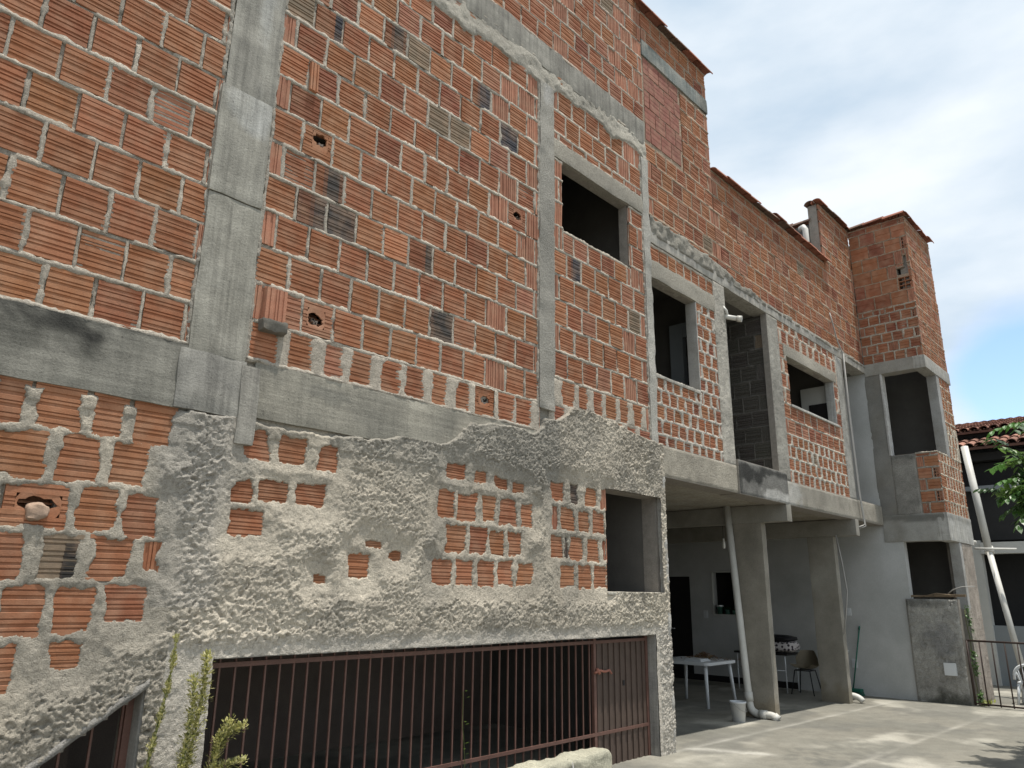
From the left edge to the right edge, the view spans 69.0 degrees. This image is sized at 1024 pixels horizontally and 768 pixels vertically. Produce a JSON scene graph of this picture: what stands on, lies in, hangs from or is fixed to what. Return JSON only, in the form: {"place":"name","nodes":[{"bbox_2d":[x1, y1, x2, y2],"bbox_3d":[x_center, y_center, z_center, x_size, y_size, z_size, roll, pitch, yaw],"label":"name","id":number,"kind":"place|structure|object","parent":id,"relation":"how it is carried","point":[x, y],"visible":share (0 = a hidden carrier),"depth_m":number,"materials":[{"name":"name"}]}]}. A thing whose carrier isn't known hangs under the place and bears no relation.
{"place":"outdoors","nodes":[
{"label":"outdoors","id":0,"kind":"place"},
{"bbox_2d":[227,677,1023,767],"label":"ground","id":1,"kind":"structure","parent":0,"point":[809,729],"depth_m":8.81,"materials":[{"name":"concrete"}]},
{"bbox_2d":[142,633,179,767],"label":"tall weed","id":2,"kind":"object","parent":1,"relation":"on","point":[166,691],"visible":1,"depth_m":4.03,"materials":[{"name":"green plant"}]},
{"bbox_2d":[170,672,201,767],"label":"tall weed","id":3,"kind":"object","parent":1,"relation":"on","point":[188,733],"visible":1,"depth_m":4.07,"materials":[{"name":"green plant"}]},
{"bbox_2d":[179,648,213,767],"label":"tall weed","id":4,"kind":"object","parent":1,"relation":"on","point":[206,664],"visible":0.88,"depth_m":4.17,"materials":[{"name":"green plant"}]},
{"bbox_2d":[204,714,248,767],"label":"tall weed","id":5,"kind":"object","parent":1,"relation":"on","point":[221,738],"visible":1,"depth_m":4.17,"materials":[{"name":"green plant"}]},
{"bbox_2d":[462,690,468,767],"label":"gate vine","id":6,"kind":"object","parent":1,"relation":"on","point":[462,729],"visible":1,"depth_m":5.98,"materials":[{"name":"green plant"}]},
{"bbox_2d":[0,0,994,767],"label":"brick building","id":7,"kind":"structure","parent":1,"relation":"on","point":[350,326],"depth_m":6.57,"materials":[{"name":"brick"}]},
{"bbox_2d":[55,698,134,767],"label":"metal gate","id":8,"kind":"structure","parent":7,"relation":"attached to","point":[123,736],"depth_m":4.21,"materials":[{"name":"red metal"}]},
{"bbox_2d":[207,635,650,767],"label":"metal gate","id":9,"kind":"structure","parent":7,"relation":"attached to","point":[620,703],"depth_m":6.62,"materials":[{"name":"red metal"}]},
{"bbox_2d":[596,638,647,764],"bbox_3d":[1.119,3.286,7.576,0.023,1.310,0.890,-14,-21,41],"label":"slatted door leaf","id":10,"kind":"structure","parent":9,"relation":"in","point":[619,705],"depth_m":7.59,"materials":[{"name":"brown metal"}]},
{"bbox_2d":[669,577,693,672],"bbox_3d":[3.764,5.457,16.597,0.600,2.253,0.110,-14,-21,41],"label":"door","id":11,"kind":"structure","parent":7,"relation":"in","point":[679,587],"depth_m":16.65,"materials":[{"name":"brown wood"}]},
{"bbox_2d":[716,605,723,613],"bbox_3d":[4.484,4.857,16.038,0.152,0.185,0.154,-14,-21,41],"label":"jar","id":12,"kind":"object","parent":7,"relation":"on","point":[719,609],"visible":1,"depth_m":15.99,"materials":[{"name":"green glass"}]},
{"bbox_2d":[710,571,735,615],"bbox_3d":[4.583,4.508,16.045,0.600,0.935,0.044,-14,-21,41],"label":"window frame","id":13,"kind":"structure","parent":7,"relation":"in","point":[711,572],"depth_m":16.17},
{"bbox_2d":[722,526,724,548],"bbox_3d":[3.693,2.612,13.033,0.050,0.530,0.050,-14,-21,41],"label":"ceiling bulb","id":14,"kind":"object","parent":7,"relation":"hanging from","point":[723,543],"visible":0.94,"depth_m":12.97,"materials":[{"name":"white glass"}]},
{"bbox_2d":[723,606,730,613],"bbox_3d":[4.618,4.816,15.901,0.154,0.193,0.203,0,-16,2],"label":"potted plant","id":15,"kind":"object","parent":7,"relation":"on","point":[727,610],"visible":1,"depth_m":15.86,"materials":[{"name":"green plant"}]},
{"bbox_2d":[723,506,780,720],"bbox_3d":[3.509,3.311,10.947,0.658,3.047,0.122,-14,-21,41],"label":"drainpipe","id":16,"kind":"object","parent":7,"relation":"attached to","point":[753,710],"visible":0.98,"depth_m":10.96,"materials":[{"name":"white plastic"}]},
{"bbox_2d":[809,403,827,419],"bbox_3d":[5.653,0.781,13.657,0.330,0.840,0.025,-14,-21,41],"label":"inner window","id":17,"kind":"structure","parent":7,"relation":"in","point":[820,410],"depth_m":13.70,"materials":[{"name":"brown wood"}]},
{"bbox_2d":[835,535,847,634],"bbox_3d":[5.720,3.463,12.883,0.028,1.664,0.163,12,-19,-34],"label":"hanging cable","id":18,"kind":"object","parent":7,"relation":"hanging from","point":[845,585],"visible":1,"depth_m":12.82,"materials":[{"name":"grey plastic"}]},
{"bbox_2d":[829,313,865,528],"bbox_3d":[6.138,0.626,13.609,0.551,3.981,0.056,16,-21,-42],"label":"drainpipe","id":19,"kind":"object","parent":7,"relation":"attached to","point":[853,446],"visible":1,"depth_m":13.63,"materials":[{"name":"grey plastic"}]},
{"bbox_2d":[911,595,953,597],"bbox_3d":[7.579,3.824,13.416,0.750,0.038,0.063,-14,-21,41],"label":"plank","id":20,"kind":"object","parent":7,"relation":"on","point":[922,595],"visible":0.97,"depth_m":13.52,"materials":[{"name":"brown wood"}]},
{"bbox_2d":[920,593,950,597],"bbox_3d":[7.543,3.767,13.277,0.029,0.087,0.504,16,-22,-42],"label":"stick","id":21,"kind":"object","parent":7,"relation":"on","point":[935,593],"visible":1,"depth_m":13.28,"materials":[{"name":"brown wood"}]},
{"bbox_2d":[934,594,965,596],"bbox_3d":[7.748,3.744,13.175,0.500,0.046,0.062,-14,-21,41],"label":"plank","id":22,"kind":"object","parent":7,"relation":"on","point":[952,595],"visible":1,"depth_m":13.13,"materials":[{"name":"brown wood"}]},
{"bbox_2d":[947,586,974,593],"bbox_3d":[7.840,3.601,13.010,0.044,0.145,0.460,13,-20,-37],"label":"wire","id":23,"kind":"object","parent":22,"relation":"on","point":[960,587],"visible":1,"depth_m":13.01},
{"bbox_2d":[974,540,1016,549],"bbox_3d":[9.461,3.183,14.750,0.877,0.219,0.194,-3,-16,14],"label":"roof drain stub","id":24,"kind":"object","parent":7,"relation":"attached to","point":[975,541],"visible":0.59,"depth_m":14.71,"materials":[{"name":"white plastic"}]},
{"bbox_2d":[509,747,611,767],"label":"rock","id":25,"kind":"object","parent":1,"relation":"on","point":[593,757],"depth_m":6.16,"materials":[{"name":"beige stone"}]},
{"bbox_2d":[672,656,736,708],"bbox_3d":[2.992,4.838,12.113,1.000,0.671,0.970,-14,-21,41],"label":"plastic table","id":26,"kind":"object","parent":1,"relation":"on","point":[704,664],"visible":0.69,"depth_m":11.96,"materials":[{"name":"white plastic"}]},
{"bbox_2d":[684,657,709,661],"bbox_3d":[2.979,4.433,11.981,0.300,0.034,0.300,-14,-21,41],"label":"paper stack","id":27,"kind":"object","parent":26,"relation":"on","point":[697,659],"visible":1,"depth_m":11.92,"materials":[{"name":"white paper"}]},
{"bbox_2d":[687,651,730,660],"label":"dry plants","id":28,"kind":"object","parent":26,"relation":"on","point":[702,655],"visible":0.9,"depth_m":12.30,"materials":[{"name":"brown plant"}]},
{"bbox_2d":[729,700,746,722],"bbox_3d":[3.104,4.488,10.204,0.231,0.262,0.236,-14,-21,41],"label":"bucket","id":29,"kind":"object","parent":1,"relation":"on","point":[738,710],"visible":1,"depth_m":10.13,"materials":[{"name":"white plastic"}]},
{"bbox_2d":[734,650,799,692],"bbox_3d":[4.959,5.551,14.431,1.070,0.699,0.600,-14,-21,41],"label":"side table","id":30,"kind":"object","parent":1,"relation":"on","point":[778,653],"visible":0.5,"depth_m":14.21,"materials":[{"name":"grey wood"}]},
{"bbox_2d":[774,634,799,652],"bbox_3d":[5.068,5.020,14.434,0.978,0.318,0.581,-14,-21,41],"label":"cloth bundle","id":31,"kind":"object","parent":30,"relation":"on","point":[786,644],"visible":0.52,"depth_m":14.10,"materials":[{"name":"black fabric"}]},
{"bbox_2d":[790,650,820,695],"bbox_3d":[5.462,5.357,13.834,0.442,0.765,0.471,-14,-21,41],"label":"shell chair","id":32,"kind":"object","parent":1,"relation":"on","point":[806,660],"visible":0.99,"depth_m":13.98,"materials":[{"name":"brown plastic"}]},
{"bbox_2d":[852,693,864,702],"bbox_3d":[5.830,5.329,12.651,0.327,0.171,0.117,-14,-21,41],"label":"drain elbow","id":33,"kind":"object","parent":1,"relation":"on","point":[859,698],"visible":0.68,"depth_m":12.58,"materials":[{"name":"white plastic"}]},
{"bbox_2d":[852,626,865,695],"bbox_3d":[6.349,5.171,13.947,0.408,1.223,0.228,-14,-21,41],"label":"broom","id":34,"kind":"object","parent":1,"relation":"on","point":[858,691],"visible":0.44,"depth_m":13.82,"materials":[{"name":"green plastic"}]},
{"bbox_2d":[964,605,995,705],"bbox_3d":[8.096,4.684,12.876,0.242,1.637,0.604,-14,-21,41],"label":"climbing vine","id":35,"kind":"object","parent":1,"relation":"on","point":[981,698],"visible":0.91,"depth_m":12.77,"materials":[{"name":"green plant"}]},
{"bbox_2d":[955,416,1023,686],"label":"neighbour house","id":36,"kind":"structure","parent":1,"relation":"on","point":[984,458],"depth_m":17.09,"materials":[{"name":"white paint"}]},
{"bbox_2d":[961,446,1023,664],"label":"leaning pole","id":37,"kind":"object","parent":1,"relation":"on","point":[983,527],"visible":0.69,"depth_m":14.99,"materials":[{"name":"white plastic"}]},
{"bbox_2d":[965,639,1023,708],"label":"metal fence","id":38,"kind":"object","parent":1,"relation":"on","point":[971,673],"visible":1,"depth_m":12.48,"materials":[{"name":"metal"}]},
{"bbox_2d":[973,421,1023,533],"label":"leafy tree","id":39,"kind":"object","parent":1,"relation":"on","point":[1014,493],"visible":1,"depth_m":8.27,"materials":[{"name":"green plant"}]},
{"bbox_2d":[1013,664,1023,704],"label":"plastic armchair","id":40,"kind":"object","parent":1,"relation":"on","point":[1020,688],"visible":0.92,"depth_m":13.03,"materials":[{"name":"white plastic"}]},
{"bbox_2d":[642,0,1023,424],"label":"sky","id":41,"kind":"structure","parent":0,"point":[868,109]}
]}

